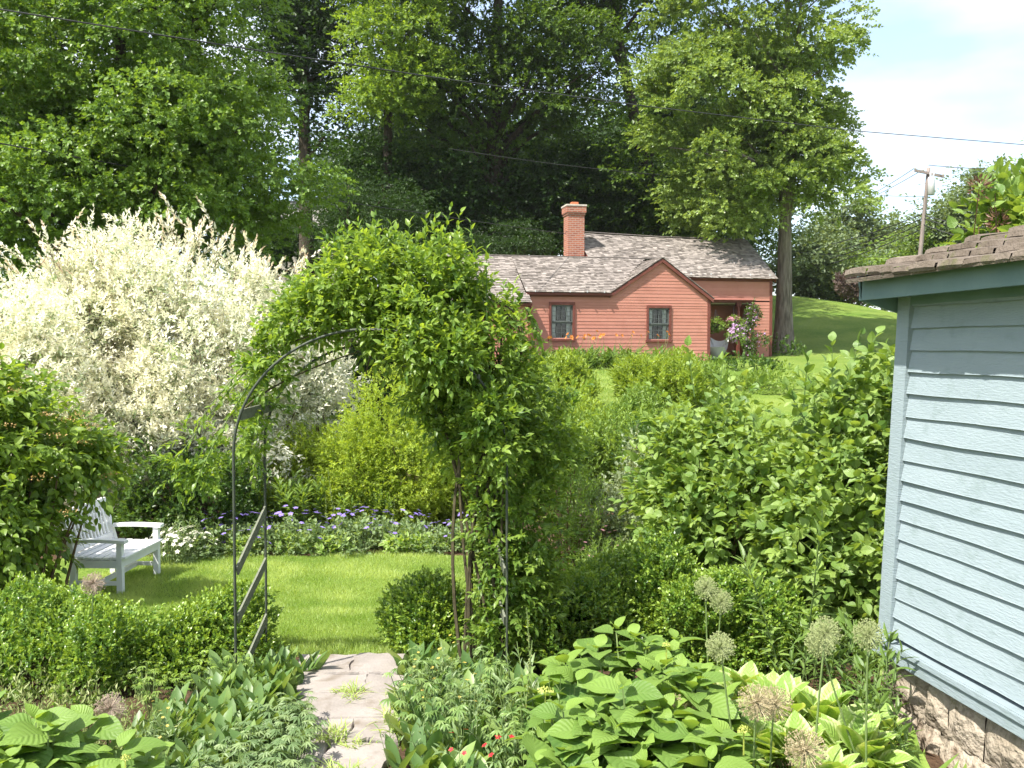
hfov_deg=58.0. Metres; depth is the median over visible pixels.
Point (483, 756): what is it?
broad leaved plant
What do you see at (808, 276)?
tree
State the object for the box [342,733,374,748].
grass tuft
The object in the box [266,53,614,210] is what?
shade tree
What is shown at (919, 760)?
daylily clump
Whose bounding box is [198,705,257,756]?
broad leaved plant
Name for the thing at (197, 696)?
broad leaved plant
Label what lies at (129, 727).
spent perennial
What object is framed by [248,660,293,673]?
broad leaved plant
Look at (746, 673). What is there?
hosta
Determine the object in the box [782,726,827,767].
allium
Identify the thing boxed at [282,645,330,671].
broad leaved plant
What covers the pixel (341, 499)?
phlox
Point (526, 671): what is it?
broad leaved plant
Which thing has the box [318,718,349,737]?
grass tuft
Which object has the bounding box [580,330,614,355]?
daylily
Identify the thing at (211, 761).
cut leaved plant
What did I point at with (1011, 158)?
tree
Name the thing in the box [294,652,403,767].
path
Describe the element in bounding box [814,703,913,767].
hosta
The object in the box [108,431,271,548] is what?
dark hedge
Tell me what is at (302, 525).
cranesbill
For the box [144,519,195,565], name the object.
white flower clump
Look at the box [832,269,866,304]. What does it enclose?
smoke bush
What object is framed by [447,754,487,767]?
broad leaved plant
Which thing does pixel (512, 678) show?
broad leaved plant
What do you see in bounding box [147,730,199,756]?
broad leaved plant
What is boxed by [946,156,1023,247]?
leafy shrub
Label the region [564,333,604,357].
daylily
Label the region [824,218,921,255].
power line
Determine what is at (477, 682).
broad leaved plant
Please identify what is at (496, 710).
broad leaved plant
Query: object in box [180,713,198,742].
broad leaved plant
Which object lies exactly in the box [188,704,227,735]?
broad leaved plant
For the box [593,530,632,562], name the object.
flowering perennial
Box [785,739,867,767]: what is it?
hosta
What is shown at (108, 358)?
dappled willow
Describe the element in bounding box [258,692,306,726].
cut leaved plant
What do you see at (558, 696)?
tall weed
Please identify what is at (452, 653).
broad leaved plant
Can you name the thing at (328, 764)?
grass tuft
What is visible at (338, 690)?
grass tuft
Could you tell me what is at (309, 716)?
cut leaved plant
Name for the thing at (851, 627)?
perennial
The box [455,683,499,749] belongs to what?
tall weed
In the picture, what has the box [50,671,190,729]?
spent perennial
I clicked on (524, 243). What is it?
understory tree
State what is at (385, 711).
grass tuft
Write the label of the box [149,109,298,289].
woodland tree
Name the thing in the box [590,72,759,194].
woodland tree
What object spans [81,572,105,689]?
allium
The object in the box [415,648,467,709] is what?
flowering perennial
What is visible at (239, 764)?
cut leaved plant
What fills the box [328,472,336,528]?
foxglove
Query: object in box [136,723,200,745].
broad leaved plant
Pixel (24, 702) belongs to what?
spent perennial
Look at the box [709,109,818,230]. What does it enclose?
woodland tree
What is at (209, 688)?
broad leaved plant
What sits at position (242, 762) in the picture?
cut leaved plant
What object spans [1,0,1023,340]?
sky
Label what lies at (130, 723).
spent perennial
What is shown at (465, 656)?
broad leaved plant
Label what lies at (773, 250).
power line
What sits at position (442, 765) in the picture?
broad leaved plant
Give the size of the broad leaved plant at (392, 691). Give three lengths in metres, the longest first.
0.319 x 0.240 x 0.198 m
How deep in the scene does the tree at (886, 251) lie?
72.07 m
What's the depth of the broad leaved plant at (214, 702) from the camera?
4.94 m
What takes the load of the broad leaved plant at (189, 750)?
on the ground at (816, 321)
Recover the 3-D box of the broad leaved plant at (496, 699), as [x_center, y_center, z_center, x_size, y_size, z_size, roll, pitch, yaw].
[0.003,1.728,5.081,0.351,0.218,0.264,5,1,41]
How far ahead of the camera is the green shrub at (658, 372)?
23.01 m
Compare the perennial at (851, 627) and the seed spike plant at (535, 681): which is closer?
the seed spike plant at (535, 681)
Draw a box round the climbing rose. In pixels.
[149,202,616,671]
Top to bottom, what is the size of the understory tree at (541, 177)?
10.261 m
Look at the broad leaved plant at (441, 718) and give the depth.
4.55 m
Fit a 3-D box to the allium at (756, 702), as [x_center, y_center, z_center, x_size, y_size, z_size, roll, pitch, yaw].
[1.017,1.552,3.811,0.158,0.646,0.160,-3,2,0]
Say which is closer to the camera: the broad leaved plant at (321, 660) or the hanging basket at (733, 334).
the broad leaved plant at (321, 660)
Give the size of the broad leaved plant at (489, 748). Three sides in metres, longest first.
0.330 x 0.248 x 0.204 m
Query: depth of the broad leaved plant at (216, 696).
5.07 m
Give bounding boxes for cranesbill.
[178,510,210,548]
[190,513,239,559]
[213,510,262,551]
[226,511,288,555]
[249,511,280,539]
[260,505,317,554]
[279,510,351,556]
[293,511,324,533]
[306,508,374,547]
[335,506,384,557]
[336,506,398,543]
[352,509,409,550]
[386,509,431,552]
[398,514,442,535]
[418,519,459,554]
[444,512,484,552]
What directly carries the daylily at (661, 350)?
on the ground at (816, 321)
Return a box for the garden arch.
[232,326,507,670]
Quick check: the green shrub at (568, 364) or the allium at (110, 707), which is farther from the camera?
the green shrub at (568, 364)
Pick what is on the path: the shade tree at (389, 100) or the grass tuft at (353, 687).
the grass tuft at (353, 687)
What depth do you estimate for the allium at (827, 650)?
4.00 m
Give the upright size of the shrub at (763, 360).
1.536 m
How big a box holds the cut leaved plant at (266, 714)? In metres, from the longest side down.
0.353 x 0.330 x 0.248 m
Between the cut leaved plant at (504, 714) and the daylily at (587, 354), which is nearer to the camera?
the cut leaved plant at (504, 714)
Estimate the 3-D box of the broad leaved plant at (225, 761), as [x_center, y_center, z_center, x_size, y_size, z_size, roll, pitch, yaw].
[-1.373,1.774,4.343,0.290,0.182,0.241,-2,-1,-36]
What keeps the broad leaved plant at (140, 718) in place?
on the ground at (816, 321)
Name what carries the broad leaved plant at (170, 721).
on the ground at (816, 321)
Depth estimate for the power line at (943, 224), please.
53.45 m
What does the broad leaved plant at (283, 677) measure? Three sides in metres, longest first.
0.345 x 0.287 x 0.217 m
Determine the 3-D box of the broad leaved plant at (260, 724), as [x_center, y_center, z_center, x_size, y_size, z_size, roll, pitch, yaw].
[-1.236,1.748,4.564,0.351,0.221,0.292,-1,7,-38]
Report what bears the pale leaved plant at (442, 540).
on the ground at (816, 321)
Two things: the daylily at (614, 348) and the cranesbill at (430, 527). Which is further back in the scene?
the daylily at (614, 348)
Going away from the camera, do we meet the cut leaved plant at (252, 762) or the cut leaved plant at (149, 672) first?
the cut leaved plant at (252, 762)
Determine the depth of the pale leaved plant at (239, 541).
11.53 m
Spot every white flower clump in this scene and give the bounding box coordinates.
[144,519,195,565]
[160,511,204,563]
[177,522,221,557]
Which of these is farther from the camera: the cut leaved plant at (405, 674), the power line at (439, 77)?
the power line at (439, 77)
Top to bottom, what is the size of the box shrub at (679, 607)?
0.973 m
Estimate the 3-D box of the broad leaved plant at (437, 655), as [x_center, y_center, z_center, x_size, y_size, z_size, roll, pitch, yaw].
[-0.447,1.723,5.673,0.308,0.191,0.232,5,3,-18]
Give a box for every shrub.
[0,342,150,606]
[0,570,173,707]
[136,578,288,689]
[219,220,343,301]
[331,343,484,429]
[373,564,483,653]
[513,347,704,368]
[515,538,675,675]
[516,346,603,408]
[516,376,619,454]
[523,397,642,508]
[604,344,711,408]
[607,335,807,640]
[609,413,675,478]
[611,381,666,444]
[621,520,824,676]
[698,351,800,394]
[708,332,805,370]
[740,326,894,675]
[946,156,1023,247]
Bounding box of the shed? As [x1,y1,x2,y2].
[844,225,1023,767]
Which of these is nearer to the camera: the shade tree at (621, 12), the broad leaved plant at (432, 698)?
the broad leaved plant at (432, 698)
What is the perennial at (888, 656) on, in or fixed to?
on the ground at (816, 321)
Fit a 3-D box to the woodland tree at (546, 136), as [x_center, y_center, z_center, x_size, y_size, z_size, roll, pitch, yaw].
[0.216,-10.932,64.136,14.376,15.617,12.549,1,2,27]
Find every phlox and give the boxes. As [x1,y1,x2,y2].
[215,496,229,523]
[238,483,267,512]
[261,468,303,533]
[280,477,315,529]
[284,471,331,520]
[333,486,357,525]
[351,485,388,519]
[366,492,393,525]
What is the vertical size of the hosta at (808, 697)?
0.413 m
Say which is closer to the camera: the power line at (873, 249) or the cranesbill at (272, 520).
the cranesbill at (272, 520)
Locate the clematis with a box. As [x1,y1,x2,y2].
[740,298,770,355]
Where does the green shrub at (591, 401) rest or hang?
on the ground at (816, 321)
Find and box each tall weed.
[373,719,403,767]
[396,656,429,720]
[401,700,434,756]
[427,667,472,717]
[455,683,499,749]
[491,644,538,721]
[491,647,528,723]
[537,677,564,737]
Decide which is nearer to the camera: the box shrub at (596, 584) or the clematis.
the box shrub at (596, 584)
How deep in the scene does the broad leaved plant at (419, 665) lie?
5.38 m
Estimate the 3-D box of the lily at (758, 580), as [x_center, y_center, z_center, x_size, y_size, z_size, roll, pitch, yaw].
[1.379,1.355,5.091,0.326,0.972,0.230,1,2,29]
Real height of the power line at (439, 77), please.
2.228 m
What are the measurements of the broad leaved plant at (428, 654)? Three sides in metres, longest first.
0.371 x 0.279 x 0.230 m
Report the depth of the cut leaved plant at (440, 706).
4.66 m
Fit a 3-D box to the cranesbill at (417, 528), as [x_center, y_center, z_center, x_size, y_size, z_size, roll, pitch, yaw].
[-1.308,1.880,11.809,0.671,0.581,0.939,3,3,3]
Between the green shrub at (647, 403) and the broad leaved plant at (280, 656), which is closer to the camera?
the broad leaved plant at (280, 656)
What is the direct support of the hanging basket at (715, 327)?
hanging from the cottage
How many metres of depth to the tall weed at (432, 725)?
4.38 m
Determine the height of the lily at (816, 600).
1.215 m
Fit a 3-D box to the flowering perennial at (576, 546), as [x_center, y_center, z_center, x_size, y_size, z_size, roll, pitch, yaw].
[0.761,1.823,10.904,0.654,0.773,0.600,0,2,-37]
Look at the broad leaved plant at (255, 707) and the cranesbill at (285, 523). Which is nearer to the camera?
the broad leaved plant at (255, 707)
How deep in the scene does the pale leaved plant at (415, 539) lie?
11.55 m
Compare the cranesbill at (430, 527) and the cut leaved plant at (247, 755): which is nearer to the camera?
the cut leaved plant at (247, 755)
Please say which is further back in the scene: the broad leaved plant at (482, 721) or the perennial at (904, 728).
the broad leaved plant at (482, 721)
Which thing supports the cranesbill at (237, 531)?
on the ground at (816, 321)
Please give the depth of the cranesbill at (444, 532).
11.55 m
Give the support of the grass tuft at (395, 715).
on the path
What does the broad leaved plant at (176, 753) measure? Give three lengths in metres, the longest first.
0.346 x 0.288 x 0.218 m
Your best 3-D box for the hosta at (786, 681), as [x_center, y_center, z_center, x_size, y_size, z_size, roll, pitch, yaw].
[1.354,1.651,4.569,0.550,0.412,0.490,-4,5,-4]
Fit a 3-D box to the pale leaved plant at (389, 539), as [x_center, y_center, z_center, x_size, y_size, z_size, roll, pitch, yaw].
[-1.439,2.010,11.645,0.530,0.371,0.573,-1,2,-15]
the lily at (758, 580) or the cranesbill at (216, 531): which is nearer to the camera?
the lily at (758, 580)
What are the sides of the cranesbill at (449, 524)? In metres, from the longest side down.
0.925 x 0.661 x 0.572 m
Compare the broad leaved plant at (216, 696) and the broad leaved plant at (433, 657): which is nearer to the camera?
the broad leaved plant at (216, 696)
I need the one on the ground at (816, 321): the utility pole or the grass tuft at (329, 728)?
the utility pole
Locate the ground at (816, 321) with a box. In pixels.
[0,295,993,767]
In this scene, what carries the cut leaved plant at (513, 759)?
on the ground at (816, 321)
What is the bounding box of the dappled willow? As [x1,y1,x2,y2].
[0,191,372,537]
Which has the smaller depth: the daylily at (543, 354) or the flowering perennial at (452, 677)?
the flowering perennial at (452, 677)
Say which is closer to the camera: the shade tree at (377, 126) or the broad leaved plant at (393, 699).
the broad leaved plant at (393, 699)
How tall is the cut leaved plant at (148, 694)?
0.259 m
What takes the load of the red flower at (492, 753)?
on the ground at (816, 321)
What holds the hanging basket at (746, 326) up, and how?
hanging from the cottage
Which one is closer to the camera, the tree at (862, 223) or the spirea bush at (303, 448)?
the spirea bush at (303, 448)
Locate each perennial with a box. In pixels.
[0,649,50,715]
[0,669,124,730]
[0,682,85,718]
[1,657,99,717]
[2,679,161,743]
[6,661,131,731]
[11,666,136,730]
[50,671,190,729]
[83,673,211,741]
[83,709,163,748]
[84,695,151,743]
[90,696,210,746]
[96,687,224,748]
[141,707,175,737]
[154,707,196,756]
[392,652,432,704]
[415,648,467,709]
[435,634,467,679]
[438,662,505,731]
[515,352,613,571]
[558,505,598,571]
[559,424,671,560]
[574,529,617,565]
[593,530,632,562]
[600,518,638,549]
[770,642,813,683]
[785,626,840,688]
[789,613,849,690]
[814,625,861,691]
[819,607,868,687]
[825,612,899,703]
[835,655,890,704]
[840,675,910,743]
[851,623,920,705]
[852,703,920,758]
[853,644,912,715]
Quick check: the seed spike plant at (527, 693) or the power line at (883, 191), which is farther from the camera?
the power line at (883, 191)
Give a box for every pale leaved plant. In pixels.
[220,535,260,555]
[274,529,313,554]
[312,529,352,555]
[378,529,420,553]
[396,531,434,553]
[433,531,465,550]
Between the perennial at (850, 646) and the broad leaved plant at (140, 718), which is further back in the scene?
the perennial at (850, 646)
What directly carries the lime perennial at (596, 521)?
on the ground at (816, 321)
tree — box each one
[0,0,362,427]
[0,2,153,126]
[0,92,74,320]
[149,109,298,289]
[175,0,395,334]
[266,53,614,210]
[281,117,543,270]
[286,157,453,352]
[313,115,431,264]
[319,0,475,331]
[340,161,813,271]
[349,0,663,281]
[404,123,530,222]
[426,211,563,255]
[460,131,668,255]
[470,113,603,255]
[480,0,748,239]
[532,103,612,255]
[553,115,667,232]
[586,74,725,160]
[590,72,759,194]
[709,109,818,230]
[755,207,879,301]
[793,225,900,307]
[795,190,915,302]
[840,228,912,311]
[857,208,972,266]
[880,153,1020,255]
[986,140,1022,232]
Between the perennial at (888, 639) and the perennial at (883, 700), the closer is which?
the perennial at (883, 700)
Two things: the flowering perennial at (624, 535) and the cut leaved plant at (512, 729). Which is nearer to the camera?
the cut leaved plant at (512, 729)
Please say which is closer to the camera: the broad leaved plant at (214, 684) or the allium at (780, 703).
the allium at (780, 703)
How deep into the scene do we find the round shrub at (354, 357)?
20.14 m
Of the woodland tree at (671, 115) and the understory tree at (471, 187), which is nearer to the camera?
the understory tree at (471, 187)
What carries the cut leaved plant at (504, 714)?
on the ground at (816, 321)
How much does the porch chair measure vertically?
0.996 m
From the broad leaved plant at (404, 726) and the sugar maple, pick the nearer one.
the broad leaved plant at (404, 726)
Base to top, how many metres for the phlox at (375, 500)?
0.746 m
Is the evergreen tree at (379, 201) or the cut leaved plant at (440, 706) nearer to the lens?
the cut leaved plant at (440, 706)
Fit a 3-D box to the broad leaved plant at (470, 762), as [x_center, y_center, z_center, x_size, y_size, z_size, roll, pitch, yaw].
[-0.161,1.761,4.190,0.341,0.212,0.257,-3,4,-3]
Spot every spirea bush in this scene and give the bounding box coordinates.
[230,420,352,527]
[311,359,465,535]
[422,417,517,529]
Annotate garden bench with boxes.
[60,497,163,593]
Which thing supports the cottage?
on the ground at (816, 321)
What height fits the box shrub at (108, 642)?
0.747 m
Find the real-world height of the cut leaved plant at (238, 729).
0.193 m
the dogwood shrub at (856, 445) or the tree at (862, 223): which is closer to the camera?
the dogwood shrub at (856, 445)
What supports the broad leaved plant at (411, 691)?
on the ground at (816, 321)
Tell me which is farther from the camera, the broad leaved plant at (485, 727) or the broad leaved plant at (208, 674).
the broad leaved plant at (208, 674)
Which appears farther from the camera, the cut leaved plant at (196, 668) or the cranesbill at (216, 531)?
the cranesbill at (216, 531)
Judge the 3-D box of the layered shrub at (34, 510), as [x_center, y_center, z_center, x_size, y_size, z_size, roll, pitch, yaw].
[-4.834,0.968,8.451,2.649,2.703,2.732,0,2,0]
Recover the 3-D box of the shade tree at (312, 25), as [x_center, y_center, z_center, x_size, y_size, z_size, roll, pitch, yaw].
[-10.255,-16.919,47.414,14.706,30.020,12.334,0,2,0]
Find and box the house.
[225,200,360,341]
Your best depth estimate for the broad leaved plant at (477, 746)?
4.35 m
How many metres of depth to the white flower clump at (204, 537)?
11.45 m
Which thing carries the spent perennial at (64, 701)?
on the ground at (816, 321)
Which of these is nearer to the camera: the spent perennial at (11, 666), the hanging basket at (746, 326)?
the spent perennial at (11, 666)
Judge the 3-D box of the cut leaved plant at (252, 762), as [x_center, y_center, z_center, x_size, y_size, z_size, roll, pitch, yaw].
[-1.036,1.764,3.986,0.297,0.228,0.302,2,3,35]
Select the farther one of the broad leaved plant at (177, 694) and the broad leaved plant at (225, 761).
the broad leaved plant at (177, 694)
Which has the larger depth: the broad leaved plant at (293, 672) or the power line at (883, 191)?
the power line at (883, 191)
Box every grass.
[1,549,843,657]
[293,368,841,490]
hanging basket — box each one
[710,309,725,333]
[723,318,747,345]
[726,306,742,328]
[737,314,754,332]
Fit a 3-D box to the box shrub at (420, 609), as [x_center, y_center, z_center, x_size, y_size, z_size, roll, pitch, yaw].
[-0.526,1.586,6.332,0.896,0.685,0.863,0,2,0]
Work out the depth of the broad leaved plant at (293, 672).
5.45 m
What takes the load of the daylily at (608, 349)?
on the ground at (816, 321)
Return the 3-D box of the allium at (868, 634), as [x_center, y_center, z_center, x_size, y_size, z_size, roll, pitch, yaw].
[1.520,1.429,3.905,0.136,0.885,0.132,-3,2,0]
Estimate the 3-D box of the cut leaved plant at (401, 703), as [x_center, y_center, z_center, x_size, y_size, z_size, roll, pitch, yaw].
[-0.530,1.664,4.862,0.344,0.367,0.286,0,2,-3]
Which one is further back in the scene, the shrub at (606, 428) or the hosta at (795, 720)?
the shrub at (606, 428)
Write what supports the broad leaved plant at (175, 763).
on the ground at (816, 321)
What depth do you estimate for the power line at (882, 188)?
60.30 m
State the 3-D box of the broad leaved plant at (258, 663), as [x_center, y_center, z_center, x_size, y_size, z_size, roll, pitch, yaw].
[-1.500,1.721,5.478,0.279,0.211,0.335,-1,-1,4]
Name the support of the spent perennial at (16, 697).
on the ground at (816, 321)
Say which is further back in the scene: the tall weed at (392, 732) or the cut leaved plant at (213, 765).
the tall weed at (392, 732)
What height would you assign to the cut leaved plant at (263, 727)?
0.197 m
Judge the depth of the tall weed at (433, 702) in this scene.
4.66 m
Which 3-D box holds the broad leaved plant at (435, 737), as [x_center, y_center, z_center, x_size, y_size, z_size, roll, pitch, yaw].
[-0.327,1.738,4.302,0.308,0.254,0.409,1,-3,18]
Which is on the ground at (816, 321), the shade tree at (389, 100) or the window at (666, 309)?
the shade tree at (389, 100)
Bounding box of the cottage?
[442,202,778,363]
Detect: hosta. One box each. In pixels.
[712,660,768,699]
[732,670,825,744]
[737,714,793,767]
[750,710,846,767]
[770,678,873,759]
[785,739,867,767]
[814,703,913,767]
[840,701,912,754]
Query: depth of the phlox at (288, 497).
12.26 m
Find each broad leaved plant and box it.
[111,721,153,749]
[116,734,141,749]
[130,709,191,738]
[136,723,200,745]
[142,735,181,752]
[144,699,186,741]
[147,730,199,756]
[149,747,207,765]
[151,753,174,763]
[152,702,215,722]
[155,681,198,718]
[157,735,212,767]
[165,725,207,746]
[167,744,201,755]
[168,688,221,709]
[170,707,212,728]
[171,753,191,767]
[172,686,206,714]
[174,701,211,721]
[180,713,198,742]
[180,746,229,767]
[182,692,227,708]
[182,710,212,747]
[185,720,233,742]
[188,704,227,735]
[191,668,264,690]
[194,708,265,725]
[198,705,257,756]
[198,731,240,765]
[201,687,241,710]
[203,667,234,687]
[204,674,253,696]
[206,680,282,715]
[208,649,264,675]
[210,679,262,698]
[212,668,281,694]
[218,712,268,750]
[219,697,257,720]
[222,648,281,671]
[222,654,256,684]
[228,732,267,767]
[229,719,316,756]
[230,674,256,710]
[231,713,249,723]
[232,670,264,691]
[234,709,284,750]
[236,690,276,710]
[236,696,289,718]
[240,661,291,688]
[242,650,284,680]
[244,666,294,704]
[245,695,302,722]
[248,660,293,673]
[252,669,304,703]
[266,648,307,683]
[269,644,298,665]
[269,674,300,696]
[279,665,299,688]
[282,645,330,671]
[384,675,423,720]
[384,703,423,750]
[384,717,444,767]
[386,640,424,674]
[386,672,440,693]
[396,681,440,709]
[396,698,450,748]
[403,638,458,667]
[403,650,471,681]
[404,663,444,682]
[405,692,465,724]
[407,714,463,750]
[410,652,453,671]
[410,729,475,767]
[414,762,446,767]
[419,669,473,704]
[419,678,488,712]
[422,649,459,665]
[424,737,458,767]
[425,707,490,738]
[427,662,454,679]
[429,670,454,688]
[435,649,477,675]
[437,725,493,755]
[437,734,506,764]
[439,638,484,668]
[441,746,476,767]
[444,711,506,747]
[445,759,487,767]
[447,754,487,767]
[450,697,475,719]
[450,705,500,741]
[452,684,492,710]
[452,748,513,767]
[455,658,506,687]
[455,659,487,674]
[456,678,493,712]
[457,695,522,728]
[462,664,513,697]
[468,715,510,739]
[470,650,534,672]
[470,736,526,767]
[480,726,505,761]
[481,703,522,747]
[486,670,515,709]
[486,748,525,767]
[489,683,522,713]
[491,662,532,687]
[492,703,519,717]
[493,662,534,702]
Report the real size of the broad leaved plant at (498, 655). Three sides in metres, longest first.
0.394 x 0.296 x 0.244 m
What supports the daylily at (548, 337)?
on the ground at (816, 321)
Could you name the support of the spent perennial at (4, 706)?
on the ground at (816, 321)
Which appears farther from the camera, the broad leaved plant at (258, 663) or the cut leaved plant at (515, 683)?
the broad leaved plant at (258, 663)
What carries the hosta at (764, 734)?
on the ground at (816, 321)
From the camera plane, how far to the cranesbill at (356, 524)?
11.61 m
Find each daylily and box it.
[528,335,561,360]
[534,335,572,358]
[549,334,586,352]
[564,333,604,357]
[578,334,609,366]
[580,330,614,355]
[587,333,623,364]
[597,331,635,356]
[617,330,654,355]
[636,331,670,355]
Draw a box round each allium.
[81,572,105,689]
[93,692,127,745]
[673,693,695,708]
[694,575,718,662]
[705,631,736,740]
[709,589,733,665]
[736,683,775,767]
[758,684,793,767]
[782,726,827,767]
[804,628,858,762]
[808,615,843,767]
[852,618,885,767]
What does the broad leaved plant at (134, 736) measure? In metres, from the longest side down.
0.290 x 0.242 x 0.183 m
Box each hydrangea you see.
[0,690,175,767]
[502,616,769,767]
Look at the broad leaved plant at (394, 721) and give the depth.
4.73 m
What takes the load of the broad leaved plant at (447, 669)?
on the ground at (816, 321)
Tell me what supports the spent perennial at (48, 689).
on the ground at (816, 321)
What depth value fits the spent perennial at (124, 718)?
4.77 m
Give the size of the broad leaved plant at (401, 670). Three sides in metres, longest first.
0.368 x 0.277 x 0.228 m
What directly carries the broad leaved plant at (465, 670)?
on the ground at (816, 321)
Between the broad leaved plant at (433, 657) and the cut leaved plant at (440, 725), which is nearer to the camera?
the cut leaved plant at (440, 725)
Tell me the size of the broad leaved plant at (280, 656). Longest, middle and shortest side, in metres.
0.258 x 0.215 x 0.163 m
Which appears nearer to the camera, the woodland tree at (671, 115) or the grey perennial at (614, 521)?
the grey perennial at (614, 521)
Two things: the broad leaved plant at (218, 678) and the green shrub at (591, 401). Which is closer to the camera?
the broad leaved plant at (218, 678)
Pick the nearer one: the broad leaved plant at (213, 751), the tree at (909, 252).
the broad leaved plant at (213, 751)
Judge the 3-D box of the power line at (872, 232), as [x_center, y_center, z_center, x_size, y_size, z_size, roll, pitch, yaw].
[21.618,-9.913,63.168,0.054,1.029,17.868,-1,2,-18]
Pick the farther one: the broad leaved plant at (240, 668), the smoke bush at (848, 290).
the smoke bush at (848, 290)
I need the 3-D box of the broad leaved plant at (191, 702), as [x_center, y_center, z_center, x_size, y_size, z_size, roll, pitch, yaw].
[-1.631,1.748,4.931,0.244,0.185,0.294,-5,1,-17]
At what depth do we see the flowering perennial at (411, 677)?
5.17 m
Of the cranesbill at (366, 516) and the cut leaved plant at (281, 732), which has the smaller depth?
the cut leaved plant at (281, 732)
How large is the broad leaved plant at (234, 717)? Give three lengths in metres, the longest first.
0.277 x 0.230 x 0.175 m
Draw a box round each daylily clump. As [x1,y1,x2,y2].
[790,753,885,767]
[843,726,966,767]
[902,760,958,767]
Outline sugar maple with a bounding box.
[616,0,893,352]
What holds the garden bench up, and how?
on the ground at (816, 321)
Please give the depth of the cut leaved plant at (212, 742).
4.33 m
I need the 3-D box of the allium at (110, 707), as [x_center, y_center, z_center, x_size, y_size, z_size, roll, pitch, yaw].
[-1.736,1.603,4.015,0.144,0.530,0.146,-1,2,0]
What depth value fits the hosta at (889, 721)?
4.38 m
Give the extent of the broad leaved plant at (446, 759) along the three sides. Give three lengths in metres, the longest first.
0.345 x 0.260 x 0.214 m
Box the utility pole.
[914,165,944,254]
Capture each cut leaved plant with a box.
[126,661,162,704]
[132,669,172,717]
[161,673,193,699]
[178,658,216,701]
[186,752,229,767]
[193,733,251,761]
[196,748,241,767]
[201,739,272,767]
[204,758,250,767]
[214,725,271,758]
[219,647,250,674]
[220,722,263,739]
[230,738,303,767]
[233,763,264,767]
[237,711,279,733]
[245,701,310,732]
[245,759,280,767]
[249,719,321,767]
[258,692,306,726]
[258,716,291,745]
[259,716,321,761]
[260,744,318,767]
[262,697,331,753]
[273,691,317,720]
[378,659,442,723]
[390,645,434,687]
[398,681,461,725]
[415,679,439,704]
[422,658,460,685]
[428,692,483,747]
[459,646,511,706]
[465,675,502,710]
[483,706,531,749]
[483,708,537,767]
[485,652,509,675]
[495,696,529,742]
[498,677,531,719]
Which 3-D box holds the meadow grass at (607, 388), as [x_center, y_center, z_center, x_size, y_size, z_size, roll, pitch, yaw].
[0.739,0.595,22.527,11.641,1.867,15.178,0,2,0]
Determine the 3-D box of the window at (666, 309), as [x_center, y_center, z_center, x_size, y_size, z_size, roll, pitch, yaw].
[5.221,-2.151,32.982,0.984,1.310,0.263,0,2,-12]
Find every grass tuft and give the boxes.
[313,719,365,747]
[317,755,366,767]
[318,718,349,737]
[330,684,346,692]
[331,676,373,694]
[340,689,367,703]
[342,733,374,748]
[367,702,404,724]
[372,708,408,742]
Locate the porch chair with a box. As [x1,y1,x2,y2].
[710,337,728,358]
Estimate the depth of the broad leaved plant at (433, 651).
5.74 m
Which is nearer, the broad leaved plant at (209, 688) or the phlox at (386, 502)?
the broad leaved plant at (209, 688)
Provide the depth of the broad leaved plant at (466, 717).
4.61 m
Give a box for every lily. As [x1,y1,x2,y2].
[731,541,790,674]
[790,503,835,680]
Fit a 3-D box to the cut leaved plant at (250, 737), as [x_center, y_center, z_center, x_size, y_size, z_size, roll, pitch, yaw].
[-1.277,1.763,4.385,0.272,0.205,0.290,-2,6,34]
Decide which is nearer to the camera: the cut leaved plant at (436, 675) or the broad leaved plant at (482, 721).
the broad leaved plant at (482, 721)
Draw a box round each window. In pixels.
[548,302,575,340]
[646,305,671,341]
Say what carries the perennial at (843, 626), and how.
on the ground at (816, 321)
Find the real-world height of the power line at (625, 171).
2.581 m
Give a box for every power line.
[0,8,1023,144]
[0,143,565,233]
[448,148,924,196]
[566,231,893,257]
[774,224,920,271]
[812,214,921,248]
[816,230,919,267]
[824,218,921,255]
[825,168,913,214]
[829,172,917,213]
[924,218,967,229]
[929,165,1009,169]
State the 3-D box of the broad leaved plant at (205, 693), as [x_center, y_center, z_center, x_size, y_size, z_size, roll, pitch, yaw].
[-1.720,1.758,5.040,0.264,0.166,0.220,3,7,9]
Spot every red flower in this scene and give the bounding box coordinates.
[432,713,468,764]
[448,735,479,767]
[482,730,514,767]
[485,717,526,767]
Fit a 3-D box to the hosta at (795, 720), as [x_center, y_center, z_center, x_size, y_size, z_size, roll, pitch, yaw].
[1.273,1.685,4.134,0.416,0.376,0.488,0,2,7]
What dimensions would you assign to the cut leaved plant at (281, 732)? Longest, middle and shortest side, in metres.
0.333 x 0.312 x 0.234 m
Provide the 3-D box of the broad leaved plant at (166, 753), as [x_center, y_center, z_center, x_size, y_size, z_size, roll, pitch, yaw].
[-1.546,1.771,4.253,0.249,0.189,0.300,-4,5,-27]
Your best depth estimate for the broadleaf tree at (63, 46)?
24.43 m
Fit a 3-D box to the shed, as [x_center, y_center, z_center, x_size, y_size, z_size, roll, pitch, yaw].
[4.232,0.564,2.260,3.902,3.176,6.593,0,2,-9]
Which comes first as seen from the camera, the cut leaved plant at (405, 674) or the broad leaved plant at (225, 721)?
the broad leaved plant at (225, 721)
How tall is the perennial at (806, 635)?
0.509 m
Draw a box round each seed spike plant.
[520,645,532,720]
[524,607,537,710]
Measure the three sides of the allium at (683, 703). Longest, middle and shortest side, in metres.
0.471 x 0.160 x 0.158 m
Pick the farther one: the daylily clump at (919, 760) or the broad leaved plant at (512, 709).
the broad leaved plant at (512, 709)
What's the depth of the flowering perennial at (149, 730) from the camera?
4.48 m
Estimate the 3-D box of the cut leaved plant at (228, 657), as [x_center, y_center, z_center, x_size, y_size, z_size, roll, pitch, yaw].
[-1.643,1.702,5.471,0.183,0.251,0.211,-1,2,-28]

